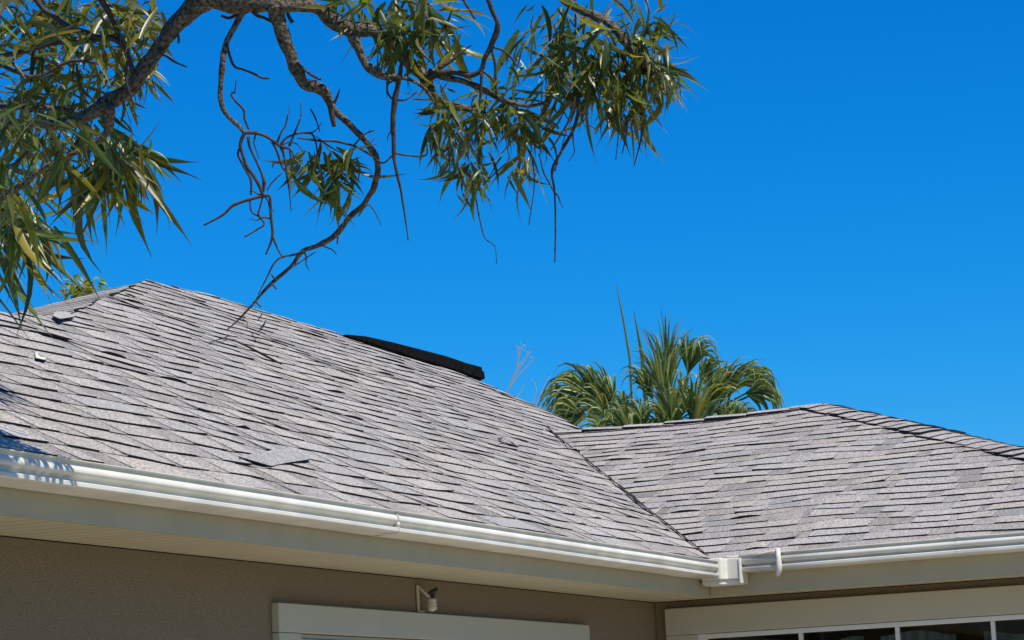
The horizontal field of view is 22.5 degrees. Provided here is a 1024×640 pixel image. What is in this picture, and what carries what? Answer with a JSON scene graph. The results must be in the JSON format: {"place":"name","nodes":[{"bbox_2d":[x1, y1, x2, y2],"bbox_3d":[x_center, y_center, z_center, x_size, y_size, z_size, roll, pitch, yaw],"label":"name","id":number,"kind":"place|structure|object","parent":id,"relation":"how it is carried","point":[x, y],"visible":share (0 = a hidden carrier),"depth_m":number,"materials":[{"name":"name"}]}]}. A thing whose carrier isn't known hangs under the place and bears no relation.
{"place":"outdoors","nodes":[
{"label":"outdoors","id":0,"kind":"place"},
{"bbox_2d":[0,0,1023,445],"label":"sky","id":1,"kind":"structure","parent":0,"point":[840,208],"materials":[{"name":"blue"}]},
{"label":"ground","id":2,"kind":"structure","parent":0,"visible":0},
{"bbox_2d":[53,273,109,306],"bbox_3d":[-3.845,2.586,23.197,0.560,6.091,0.538,-9,-11,32],"label":"leafy tree","id":3,"kind":"object","parent":2,"relation":"on","point":[86,288],"visible":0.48,"depth_m":23.61,"materials":[{"name":"green plant"}]},
{"bbox_2d":[0,0,707,346],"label":"tree","id":4,"kind":"object","parent":2,"relation":"on","point":[108,169],"visible":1,"depth_m":7.19,"materials":[{"name":"green plant"}]},
{"bbox_2d":[0,279,1023,639],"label":"house","id":5,"kind":"structure","parent":2,"relation":"on","point":[140,499],"depth_m":12.64,"materials":[{"name":"concrete"}]},
{"bbox_2d":[35,352,45,360],"bbox_3d":[-1.827,0.137,9.967,0.046,0.063,0.227,-1,-10,-11],"label":"shingle scrap","id":6,"kind":"object","parent":5,"relation":"on","point":[37,356],"visible":1,"depth_m":9.92,"materials":[{"name":"concrete"}]},
{"bbox_2d":[52,311,74,319],"bbox_3d":[-2.056,-0.019,11.740,0.076,0.138,0.576,-2,-9,-4],"label":"shingle scrap","id":7,"kind":"object","parent":5,"relation":"on","point":[60,315],"visible":1,"depth_m":11.72,"materials":[{"name":"concrete"}]},
{"bbox_2d":[208,337,281,364],"bbox_3d":[-1.551,0.133,13.814,0.313,0.177,0.764,-7,-11,26],"label":"fallen twig","id":8,"kind":"object","parent":5,"relation":"on","point":[261,353],"visible":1,"depth_m":14.13,"materials":[{"name":"wood"}]},
{"bbox_2d":[238,447,310,466],"bbox_3d":[-0.918,0.529,10.070,0.102,0.170,1.036,-4,-10,5],"label":"loose shingle","id":9,"kind":"object","parent":5,"relation":"on","point":[276,457],"visible":1,"depth_m":10.06,"materials":[{"name":"concrete"}]},
{"bbox_2d":[416,585,437,612],"bbox_3d":[-0.374,1.233,11.381,0.098,0.120,0.053,-3,-9,0],"label":"outdoor security light","id":10,"kind":"structure","parent":5,"relation":"attached to","point":[431,603],"depth_m":11.37,"materials":[{"name":"beige plastic"}]},
{"bbox_2d":[498,437,518,446],"bbox_3d":[-0.045,0.715,15.248,0.069,0.088,0.952,-4,-10,8],"label":"shingle scrap","id":11,"kind":"object","parent":5,"relation":"on","point":[506,440],"visible":1,"depth_m":15.45,"materials":[{"name":"concrete"}]},
{"bbox_2d":[664,585,1023,639],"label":"window","id":12,"kind":"structure","parent":5,"relation":"in","point":[1001,601],"depth_m":13.89,"materials":[{"name":"paint"}]},
{"bbox_2d":[506,342,549,405],"bbox_3d":[0.226,3.099,26.574,0.579,5.808,0.121,-3,-9,3],"label":"bare shrub","id":13,"kind":"object","parent":2,"relation":"on","point":[515,373],"visible":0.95,"depth_m":26.99,"materials":[{"name":"grey plant"}]},
{"bbox_2d":[537,285,784,427],"bbox_3d":[1.880,3.061,30.388,3.042,7.105,1.613,-3,-9,0],"label":"palm tree","id":14,"kind":"object","parent":2,"relation":"on","point":[575,399],"visible":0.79,"depth_m":30.65,"materials":[{"name":"green plant"}]}
]}

